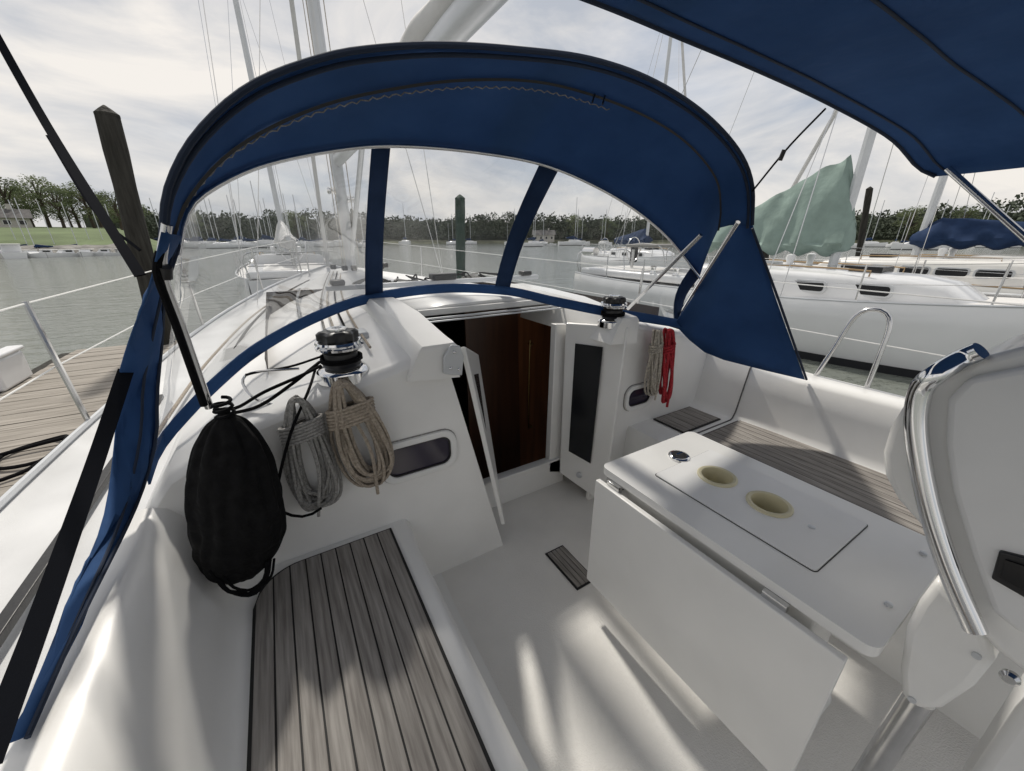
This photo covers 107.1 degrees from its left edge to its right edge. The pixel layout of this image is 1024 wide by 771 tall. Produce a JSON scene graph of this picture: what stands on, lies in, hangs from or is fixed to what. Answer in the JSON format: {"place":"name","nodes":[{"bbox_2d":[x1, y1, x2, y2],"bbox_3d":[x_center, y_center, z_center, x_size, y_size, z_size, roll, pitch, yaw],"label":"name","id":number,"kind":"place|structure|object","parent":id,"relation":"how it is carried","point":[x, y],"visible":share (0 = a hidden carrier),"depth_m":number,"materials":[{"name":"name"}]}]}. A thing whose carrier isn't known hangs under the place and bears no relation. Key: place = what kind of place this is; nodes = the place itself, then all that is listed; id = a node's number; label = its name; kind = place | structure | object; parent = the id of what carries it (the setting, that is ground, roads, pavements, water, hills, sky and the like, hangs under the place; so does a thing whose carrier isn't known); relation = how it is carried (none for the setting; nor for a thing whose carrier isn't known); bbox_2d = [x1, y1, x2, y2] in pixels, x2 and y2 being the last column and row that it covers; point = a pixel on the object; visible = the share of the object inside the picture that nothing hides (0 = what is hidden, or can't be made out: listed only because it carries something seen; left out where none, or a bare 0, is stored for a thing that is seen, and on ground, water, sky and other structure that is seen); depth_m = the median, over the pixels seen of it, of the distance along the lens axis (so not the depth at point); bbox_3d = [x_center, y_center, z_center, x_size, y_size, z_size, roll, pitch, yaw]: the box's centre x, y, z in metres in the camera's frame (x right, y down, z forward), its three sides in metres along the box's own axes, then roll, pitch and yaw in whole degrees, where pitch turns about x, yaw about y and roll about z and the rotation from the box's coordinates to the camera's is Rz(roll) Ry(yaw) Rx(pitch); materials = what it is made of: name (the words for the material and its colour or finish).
{"place":"outdoors","nodes":[
{"label":"outdoors","id":0,"kind":"place"},
{"bbox_2d":[20,243,116,252],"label":"shore bank","id":1,"kind":"structure","parent":0,"point":[96,248],"depth_m":54.29,"materials":[{"name":"white concrete"}]},
{"bbox_2d":[0,227,156,251],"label":"hill","id":2,"kind":"structure","parent":0,"point":[59,235],"depth_m":63.00,"materials":[{"name":"green plant"}]},
{"bbox_2d":[0,191,19,206],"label":"tree","id":3,"kind":"object","parent":2,"relation":"on","point":[6,199],"visible":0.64,"depth_m":87.94,"materials":[{"name":"green plant"}]},
{"bbox_2d":[0,204,33,227],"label":"house","id":4,"kind":"structure","parent":2,"relation":"on","point":[25,213],"depth_m":84.08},
{"bbox_2d":[2,220,11,224],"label":"window","id":5,"kind":"structure","parent":4,"relation":"in","point":[5,222],"depth_m":82.89,"materials":[{"name":"white paint"}]},
{"bbox_2d":[18,220,27,224],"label":"window","id":6,"kind":"structure","parent":4,"relation":"in","point":[21,222],"depth_m":84.42,"materials":[{"name":"white paint"}]},
{"bbox_2d":[0,177,42,215],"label":"tree","id":7,"kind":"object","parent":2,"relation":"on","point":[13,190],"visible":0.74,"depth_m":87.30,"materials":[{"name":"green plant"}]},
{"bbox_2d":[1,183,41,226],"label":"tree","id":8,"kind":"object","parent":2,"relation":"on","point":[32,221],"visible":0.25,"depth_m":96.94,"materials":[{"name":"green plant"}]},
{"bbox_2d":[0,183,51,217],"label":"tree","id":9,"kind":"object","parent":2,"relation":"on","point":[18,198],"visible":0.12,"depth_m":101.23,"materials":[{"name":"green plant"}]},
{"bbox_2d":[10,174,63,227],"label":"tree","id":10,"kind":"object","parent":2,"relation":"on","point":[47,220],"visible":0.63,"depth_m":93.42,"materials":[{"name":"green plant"}]},
{"bbox_2d":[24,186,76,227],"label":"tree","id":11,"kind":"object","parent":2,"relation":"on","point":[54,202],"visible":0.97,"depth_m":90.88,"materials":[{"name":"green plant"}]},
{"bbox_2d":[42,186,86,226],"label":"tree","id":12,"kind":"object","parent":2,"relation":"on","point":[71,221],"visible":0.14,"depth_m":110.88,"materials":[{"name":"green plant"}]},
{"bbox_2d":[46,186,94,227],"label":"tree","id":13,"kind":"object","parent":2,"relation":"on","point":[73,215],"visible":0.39,"depth_m":99.92,"materials":[{"name":"green plant"}]},
{"bbox_2d":[55,181,111,227],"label":"tree","id":14,"kind":"object","parent":2,"relation":"on","point":[88,210],"visible":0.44,"depth_m":97.52,"materials":[{"name":"green plant"}]},
{"bbox_2d":[67,196,115,227],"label":"tree","id":15,"kind":"object","parent":2,"relation":"on","point":[100,224],"visible":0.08,"depth_m":116.72,"materials":[{"name":"green plant"}]},
{"bbox_2d":[80,192,117,223],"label":"tree","id":16,"kind":"object","parent":2,"relation":"on","point":[104,206],"visible":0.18,"depth_m":104.88,"materials":[{"name":"green plant"}]},
{"bbox_2d":[92,191,122,229],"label":"tree","id":17,"kind":"object","parent":2,"relation":"on","point":[114,206],"visible":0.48,"depth_m":97.98,"materials":[{"name":"green plant"}]},
{"bbox_2d":[105,204,153,215],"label":"tree","id":18,"kind":"object","parent":2,"relation":"on","point":[142,207],"visible":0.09,"depth_m":111.50,"materials":[{"name":"green plant"}]},
{"bbox_2d":[186,211,210,237],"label":"tree","id":19,"kind":"object","parent":2,"relation":"on","point":[195,223],"visible":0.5,"depth_m":163.90,"materials":[{"name":"green plant"}]},
{"bbox_2d":[0,243,1023,429],"bbox_3d":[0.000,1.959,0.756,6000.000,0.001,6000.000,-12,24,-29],"label":"water","id":20,"kind":"structure","parent":0,"point":[87,318],"depth_m":19.39,"materials":[{"name":"grey liquid"}]},
{"bbox_2d":[0,204,15,239],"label":"moored boat","id":21,"kind":"object","parent":20,"relation":"on","point":[7,221],"visible":0.01,"depth_m":55.90,"materials":[{"name":"paint"}]},
{"bbox_2d":[0,244,27,258],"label":"motorboat","id":22,"kind":"object","parent":20,"relation":"on","point":[11,251],"visible":0.96,"depth_m":44.91,"materials":[{"name":"white paint"}]},
{"bbox_2d":[8,200,27,245],"bbox_3d":[-69.258,-21.835,52.670,5.225,7.380,1.678,-15,26,-33],"label":"moored boat","id":23,"kind":"object","parent":20,"relation":"on","point":[26,244],"visible":0.17,"depth_m":52.92,"materials":[{"name":"paint"}]},
{"bbox_2d":[14,198,53,247],"bbox_3d":[-64.748,-21.230,51.103,1.678,7.380,5.225,10,23,24],"label":"moored boat","id":24,"kind":"object","parent":20,"relation":"on","point":[39,246],"visible":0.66,"depth_m":51.42,"materials":[{"name":"paint"}]},
{"bbox_2d":[21,250,47,257],"bbox_3d":[-59.967,-16.335,47.066,4.340,1.012,1.610,1,21,3],"label":"motorboat","id":25,"kind":"object","parent":20,"relation":"on","point":[33,254],"visible":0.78,"depth_m":46.66,"materials":[{"name":"white plastic"}]},
{"bbox_2d":[37,202,54,243],"bbox_3d":[-68.494,-23.211,56.235,1.678,7.380,5.225,-5,22,-12],"label":"moored boat","id":26,"kind":"object","parent":20,"relation":"on","point":[45,222],"visible":0.06,"depth_m":55.40,"materials":[{"name":"paint"}]},
{"bbox_2d":[39,249,56,252],"bbox_3d":[-60.701,-17.168,49.226,1.610,1.012,4.340,16,26,36],"label":"motorboat","id":27,"kind":"object","parent":20,"relation":"on","point":[45,250],"visible":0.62,"depth_m":49.08,"materials":[{"name":"white plastic"}]},
{"bbox_2d":[45,249,81,256],"bbox_3d":[-58.767,-17.400,49.825,1.610,1.012,4.340,6,22,14],"label":"motorboat","id":28,"kind":"object","parent":20,"relation":"on","point":[65,253],"visible":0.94,"depth_m":49.30,"materials":[{"name":"white plastic"}]},
{"bbox_2d":[61,202,77,244],"bbox_3d":[-65.602,-23.005,55.703,1.678,7.380,5.225,8,23,20],"label":"moored boat","id":29,"kind":"object","parent":20,"relation":"on","point":[70,225],"visible":0.14,"depth_m":55.98,"materials":[{"name":"paint"}]},
{"bbox_2d":[77,249,93,256],"bbox_3d":[-58.199,-18.135,51.730,1.610,1.012,4.340,-13,25,-31],"label":"motorboat","id":30,"kind":"object","parent":20,"relation":"on","point":[86,252],"visible":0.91,"depth_m":51.06,"materials":[{"name":"white plastic"}]},
{"bbox_2d":[0,340,176,496],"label":"finger dock","id":31,"kind":"object","parent":20,"relation":"on","point":[43,407],"visible":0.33,"depth_m":3.72,"materials":[{"name":"brown wood"}]},
{"bbox_2d":[0,345,32,391],"bbox_3d":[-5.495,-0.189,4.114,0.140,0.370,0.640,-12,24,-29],"label":"dock box","id":32,"kind":"object","parent":31,"relation":"on","point":[15,369],"visible":1,"depth_m":4.13,"materials":[{"name":"white plastic"}]},
{"bbox_2d":[0,434,68,481],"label":"mooring line","id":33,"kind":"object","parent":31,"relation":"on","point":[32,464],"visible":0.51,"depth_m":2.76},
{"bbox_2d":[94,249,120,255],"bbox_3d":[-57.048,-18.607,52.955,4.340,1.012,1.610,-14,25,-33],"label":"motorboat","id":34,"kind":"object","parent":20,"relation":"on","point":[99,252],"visible":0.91,"depth_m":52.36,"materials":[{"name":"white plastic"}]},
{"bbox_2d":[103,249,119,255],"bbox_3d":[-55.740,-19.081,54.184,1.610,1.012,4.340,9,23,23],"label":"motorboat","id":35,"kind":"object","parent":20,"relation":"on","point":[116,253],"visible":0.37,"depth_m":52.90,"materials":[{"name":"white plastic"}]},
{"bbox_2d":[93,105,174,344],"bbox_3d":[-5.364,-1.578,5.566,0.260,4.360,0.641,1,21,3],"label":"piling","id":36,"kind":"object","parent":20,"relation":"in","point":[114,145],"visible":0.64,"depth_m":5.19,"materials":[{"name":"brown wood"}]},
{"bbox_2d":[149,198,157,241],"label":"moored boat","id":37,"kind":"object","parent":20,"relation":"on","point":[156,220],"visible":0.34,"depth_m":117.11,"materials":[{"name":"paint"}]},
{"bbox_2d":[183,228,199,247],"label":"moored boat","id":38,"kind":"object","parent":20,"relation":"on","point":[190,244],"visible":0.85,"depth_m":97.26,"materials":[{"name":"paint"}]},
{"bbox_2d":[188,222,204,243],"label":"moored boat","id":39,"kind":"object","parent":20,"relation":"on","point":[193,237],"visible":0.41,"depth_m":108.51,"materials":[{"name":"paint"}]},
{"bbox_2d":[197,200,215,247],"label":"moored boat","id":40,"kind":"object","parent":20,"relation":"on","point":[203,245],"visible":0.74,"depth_m":98.29,"materials":[{"name":"paint"}]},
{"bbox_2d":[199,205,216,241],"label":"moored boat","id":41,"kind":"object","parent":20,"relation":"on","point":[206,230],"visible":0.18,"depth_m":141.86,"materials":[{"name":"paint"}]},
{"bbox_2d":[205,199,243,248],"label":"moored boat","id":42,"kind":"object","parent":20,"relation":"on","point":[219,244],"visible":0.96,"depth_m":96.53,"materials":[{"name":"paint"}]},
{"bbox_2d":[226,195,245,242],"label":"moored boat","id":43,"kind":"object","parent":20,"relation":"on","point":[236,241],"visible":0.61,"depth_m":131.08,"materials":[{"name":"paint"}]},
{"bbox_2d":[230,199,256,247],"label":"moored boat","id":44,"kind":"object","parent":20,"relation":"on","point":[248,244],"visible":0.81,"depth_m":102.39,"materials":[{"name":"paint"}]},
{"bbox_2d":[253,200,273,243],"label":"moored boat","id":45,"kind":"object","parent":20,"relation":"on","point":[268,225],"visible":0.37,"depth_m":125.26,"materials":[{"name":"paint"}]},
{"bbox_2d":[250,181,281,247],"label":"moored boat","id":46,"kind":"object","parent":20,"relation":"on","point":[262,242],"visible":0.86,"depth_m":101.93,"materials":[{"name":"paint"}]},
{"bbox_2d":[198,0,343,298],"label":"moored yacht","id":47,"kind":"object","parent":20,"relation":"on","point":[271,274],"visible":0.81,"depth_m":12.23,"materials":[{"name":"paint"}]},
{"bbox_2d":[292,195,313,246],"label":"moored boat","id":48,"kind":"object","parent":20,"relation":"on","point":[303,243],"visible":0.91,"depth_m":109.44,"materials":[{"name":"paint"}]},
{"bbox_2d":[314,227,333,246],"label":"moored boat","id":49,"kind":"object","parent":20,"relation":"on","point":[330,244],"visible":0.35,"depth_m":112.35,"materials":[{"name":"paint"}]},
{"bbox_2d":[332,198,341,245],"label":"moored boat","id":50,"kind":"object","parent":20,"relation":"on","point":[339,237],"visible":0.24,"depth_m":125.22,"materials":[{"name":"paint"}]},
{"bbox_2d":[355,217,364,246],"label":"moored boat","id":51,"kind":"object","parent":20,"relation":"on","point":[360,245],"visible":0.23,"depth_m":109.31,"materials":[{"name":"paint"}]},
{"bbox_2d":[398,203,410,244],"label":"moored boat","id":52,"kind":"object","parent":20,"relation":"on","point":[406,242],"visible":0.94,"depth_m":155.01,"materials":[{"name":"paint"}]},
{"bbox_2d":[446,214,455,244],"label":"moored boat","id":53,"kind":"object","parent":20,"relation":"on","point":[451,243],"visible":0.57,"depth_m":160.78,"materials":[{"name":"paint"}]},
{"bbox_2d":[455,194,464,278],"bbox_3d":[-1.607,-3.781,11.828,0.442,3.950,0.302,-3,21,-7],"label":"piling","id":54,"kind":"object","parent":20,"relation":"in","point":[460,223],"visible":0.65,"depth_m":11.40,"materials":[{"name":"grey wood"}]},
{"bbox_2d":[465,233,476,243],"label":"moored boat","id":55,"kind":"object","parent":20,"relation":"on","point":[471,242],"visible":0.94,"depth_m":179.87,"materials":[{"name":"paint"}]},
{"bbox_2d":[0,0,1023,770],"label":"sailboat","id":56,"kind":"object","parent":20,"relation":"on","point":[438,602],"visible":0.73,"depth_m":1.46,"materials":[{"name":"paint"}]},
{"bbox_2d":[0,369,133,763],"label":"strap","id":57,"kind":"object","parent":56,"relation":"attached to","point":[18,675],"visible":1,"depth_m":0.77,"materials":[{"name":"black fabric"}]},
{"bbox_2d":[0,34,145,276],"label":"strap","id":58,"kind":"object","parent":56,"relation":"attached to","point":[125,251],"visible":1,"depth_m":1.17,"materials":[{"name":"black fabric"}]},
{"bbox_2d":[45,135,140,250],"bbox_3d":[-1.432,-0.658,1.275,0.521,0.383,0.030,12,24,29],"label":"strap","id":59,"kind":"object","parent":56,"relation":"attached to","point":[85,199],"visible":0.51,"depth_m":1.29,"materials":[{"name":"black fabric"}]},
{"bbox_2d":[184,395,286,596],"bbox_3d":[-0.852,0.339,1.148,0.263,0.635,0.179,-12,24,-29],"label":"line bag","id":60,"kind":"object","parent":56,"relation":"hanging from","point":[235,511],"visible":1,"depth_m":1.10,"materials":[{"name":"black fabric"}]},
{"bbox_2d":[277,395,342,516],"bbox_3d":[-0.709,0.250,1.328,0.174,0.462,0.080,-12,24,-29],"label":"rope coil","id":61,"kind":"object","parent":56,"relation":"hanging from","point":[309,425],"visible":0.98,"depth_m":1.31,"materials":[{"name":"grey fabric"}]},
{"bbox_2d":[314,326,369,386],"bbox_3d":[-0.639,-0.119,1.412,0.188,0.196,0.188,-12,24,-29],"label":"winch","id":62,"kind":"object","parent":56,"relation":"on","point":[341,355],"visible":1,"depth_m":1.36,"materials":[{"name":"silver metal"}]},
{"bbox_2d":[213,356,321,517],"bbox_3d":[-0.843,0.180,1.361,0.304,0.484,0.355,-4,22,-11],"label":"winch line","id":63,"kind":"object","parent":62,"relation":"attached to","point":[313,369],"visible":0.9,"depth_m":1.30,"materials":[{"name":"black fabric"}]},
{"bbox_2d":[325,379,393,494],"bbox_3d":[-0.555,0.195,1.400,0.211,0.472,0.081,-12,24,-29],"label":"rope coil","id":64,"kind":"object","parent":56,"relation":"hanging from","point":[343,416],"visible":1,"depth_m":1.37,"materials":[{"name":"beige fabric"}]},
{"bbox_2d":[10,41,807,742],"bbox_3d":[0.052,-0.538,1.741,3.044,1.340,1.555,-12,24,-29],"label":"spray dodger","id":65,"kind":"object","parent":56,"relation":"on","point":[670,163],"visible":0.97,"depth_m":1.37,"materials":[{"name":"blue fabric"}]},
{"bbox_2d":[752,108,825,191],"bbox_3d":[1.131,-0.965,1.556,0.199,0.284,0.081,13,25,31],"label":"tie strap","id":66,"kind":"object","parent":65,"relation":"attached to","point":[782,154],"visible":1,"depth_m":1.54,"materials":[{"name":"black fabric"}]},
{"bbox_2d":[386,430,456,483],"bbox_3d":[-0.389,0.302,1.607,0.330,0.190,0.019,-12,24,-29],"label":"cabin window","id":67,"kind":"structure","parent":56,"relation":"in","point":[419,456],"depth_m":1.61,"materials":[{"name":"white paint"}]},
{"bbox_2d":[461,347,504,523],"bbox_3d":[-0.112,0.232,1.888,0.165,0.981,0.398,2,21,4],"label":"companionway door","id":68,"kind":"structure","parent":56,"relation":"in","point":[471,359],"depth_m":1.76,"materials":[{"name":"white plastic"}]},
{"bbox_2d":[517,308,563,475],"bbox_3d":[0.201,0.313,3.037,0.783,1.910,0.108,-12,24,-29],"label":"interior door","id":69,"kind":"structure","parent":56,"relation":"in","point":[534,338],"depth_m":2.93,"materials":[{"name":"brown wood"}]},
{"bbox_2d":[560,322,627,495],"bbox_3d":[0.460,0.165,2.254,0.347,1.072,0.119,18,28,39],"label":"companionway door","id":70,"kind":"structure","parent":56,"relation":"in","point":[593,369],"depth_m":2.20,"materials":[{"name":"white plastic"}]},
{"bbox_2d":[597,294,626,328],"bbox_3d":[0.541,-0.400,2.020,0.158,0.165,0.158,-12,24,-29],"label":"winch","id":71,"kind":"object","parent":56,"relation":"on","point":[613,306],"visible":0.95,"depth_m":1.98,"materials":[{"name":"black metal"}]},
{"bbox_2d":[624,382,653,410],"bbox_3d":[0.788,0.067,2.340,0.250,0.165,0.019,-12,24,-29],"label":"cabin window","id":72,"kind":"structure","parent":56,"relation":"in","point":[635,396],"depth_m":2.33,"materials":[{"name":"white paint"}]},
{"bbox_2d":[644,329,663,399],"bbox_3d":[0.839,-0.118,2.211,0.111,0.430,0.079,-3,21,-7],"label":"rope coil","id":73,"kind":"object","parent":56,"relation":"hanging from","point":[655,350],"visible":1,"depth_m":2.19,"materials":[{"name":"beige fabric"}]},
{"bbox_2d":[659,328,675,406],"bbox_3d":[0.928,-0.105,2.262,0.147,0.494,0.084,-12,24,-29],"label":"rope coil","id":74,"kind":"object","parent":56,"relation":"hanging from","point":[668,356],"visible":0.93,"depth_m":2.22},
{"bbox_2d":[587,432,937,770],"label":"cockpit table","id":75,"kind":"object","parent":56,"relation":"on","point":[735,589],"visible":0.98,"depth_m":1.14,"materials":[{"name":"white plastic"}]},
{"bbox_2d":[580,0,1023,241],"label":"bimini","id":76,"kind":"object","parent":56,"relation":"attached to","point":[933,88],"visible":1,"depth_m":1.18,"materials":[{"name":"blue fabric"}]},
{"bbox_2d":[852,334,1023,770],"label":"helm pedestal","id":77,"kind":"object","parent":56,"relation":"attached to","point":[954,455],"visible":1,"depth_m":0.70,"materials":[{"name":"white plastic"}]},
{"bbox_2d":[522,216,542,246],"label":"moored boat","id":78,"kind":"object","parent":20,"relation":"on","point":[534,244],"visible":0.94,"depth_m":118.06,"materials":[{"name":"paint"}]},
{"bbox_2d":[539,225,547,244],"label":"moored boat","id":79,"kind":"object","parent":20,"relation":"on","point":[542,240],"visible":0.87,"depth_m":152.74,"materials":[{"name":"paint"}]},
{"bbox_2d":[558,205,584,245],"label":"moored boat","id":80,"kind":"object","parent":20,"relation":"on","point":[574,242],"visible":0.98,"depth_m":143.69,"materials":[{"name":"paint"}]},
{"bbox_2d":[574,224,589,243],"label":"moored boat","id":81,"kind":"object","parent":20,"relation":"on","point":[587,242],"visible":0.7,"depth_m":174.37,"materials":[{"name":"paint"}]},
{"bbox_2d":[600,211,611,244],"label":"moored boat","id":82,"kind":"object","parent":20,"relation":"on","point":[603,242],"visible":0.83,"depth_m":154.85,"materials":[{"name":"paint"}]},
{"bbox_2d":[581,33,689,268],"bbox_3d":[7.497,-13.192,20.988,3.458,14.303,11.091,-5,22,-12],"label":"moored yacht","id":83,"kind":"object","parent":20,"relation":"on","point":[654,254],"visible":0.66,"depth_m":21.40,"materials":[{"name":"paint"}]},
{"bbox_2d":[762,251,768,259],"bbox_3d":[8.725,-3.591,12.991,0.748,2.788,0.208,13,25,30],"label":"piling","id":84,"kind":"object","parent":20,"relation":"in","point":[766,255],"visible":0.02,"depth_m":12.71,"materials":[{"name":"brown wood"}]},
{"bbox_2d":[574,51,1023,377],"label":"moored yacht","id":85,"kind":"object","parent":20,"relation":"on","point":[814,212],"visible":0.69,"depth_m":6.94,"materials":[{"name":"paint"}]},
{"bbox_2d":[855,186,872,255],"bbox_3d":[16.993,-6.902,18.429,0.840,5.042,0.268,17,27,37],"label":"piling","id":86,"kind":"object","parent":20,"relation":"in","point":[865,216],"visible":0.69,"depth_m":18.06,"materials":[{"name":"brown wood"}]},
{"bbox_2d":[854,200,887,246],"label":"moored boat","id":87,"kind":"object","parent":20,"relation":"on","point":[869,243],"visible":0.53,"depth_m":112.60,"materials":[{"name":"paint"}]},
{"bbox_2d":[769,110,1023,293],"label":"moored yacht","id":88,"kind":"object","parent":20,"relation":"on","point":[956,234],"visible":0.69,"depth_m":9.44,"materials":[{"name":"paint"}]},
{"bbox_2d":[885,213,910,246],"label":"moored boat","id":89,"kind":"object","parent":20,"relation":"on","point":[889,245],"visible":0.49,"depth_m":106.84,"materials":[{"name":"paint"}]},
{"bbox_2d":[890,242,950,249],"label":"moored boat","id":90,"kind":"object","parent":20,"relation":"on","point":[898,246],"visible":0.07,"depth_m":82.97,"materials":[{"name":"paint"}]},
{"bbox_2d":[975,206,1021,247],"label":"moored boat","id":91,"kind":"object","parent":20,"relation":"on","point":[979,246],"visible":0.03,"depth_m":101.57,"materials":[{"name":"paint"}]},
{"bbox_2d":[0,0,1023,226],"label":"sky","id":92,"kind":"structure","parent":0,"point":[146,61],"materials":[{"name":"white"}]},
{"bbox_2d":[156,240,909,243],"bbox_3d":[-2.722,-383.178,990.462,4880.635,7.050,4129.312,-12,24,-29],"label":"land","id":93,"kind":"structure","parent":0,"point":[526,241],"depth_m":216.52,"materials":[{"name":"green plant"}]},
{"bbox_2d":[283,210,309,237],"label":"tree","id":94,"kind":"object","parent":93,"relation":"on","point":[293,221],"visible":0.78,"depth_m":186.80,"materials":[{"name":"green plant"}]},
{"bbox_2d":[532,228,555,241],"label":"house","id":95,"kind":"structure","parent":93,"relation":"on","point":[548,235],"depth_m":213.71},
{"bbox_2d":[81,193,1023,240],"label":"woodland","id":96,"kind":"object","parent":93,"relation":"on","point":[482,227],"visible":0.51,"depth_m":208.94,"materials":[{"name":"green plant"}]},
{"bbox_2d":[565,213,586,236],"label":"tree","id":97,"kind":"object","parent":93,"relation":"on","point":[574,222],"visible":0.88,"depth_m":208.75,"materials":[{"name":"green plant"}]},
{"bbox_2d":[598,216,618,240],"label":"tree","id":98,"kind":"object","parent":93,"relation":"on","point":[607,229],"visible":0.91,"depth_m":204.68,"materials":[{"name":"green plant"}]},
{"bbox_2d":[892,205,936,240],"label":"tree","id":99,"kind":"object","parent":93,"relation":"on","point":[909,221],"visible":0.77,"depth_m":151.17,"materials":[{"name":"green plant"}]},
{"bbox_2d":[951,205,993,219],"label":"tree","id":100,"kind":"object","parent":93,"relation":"on","point":[971,211],"visible":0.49,"depth_m":137.73,"materials":[{"name":"green plant"}]}
]}

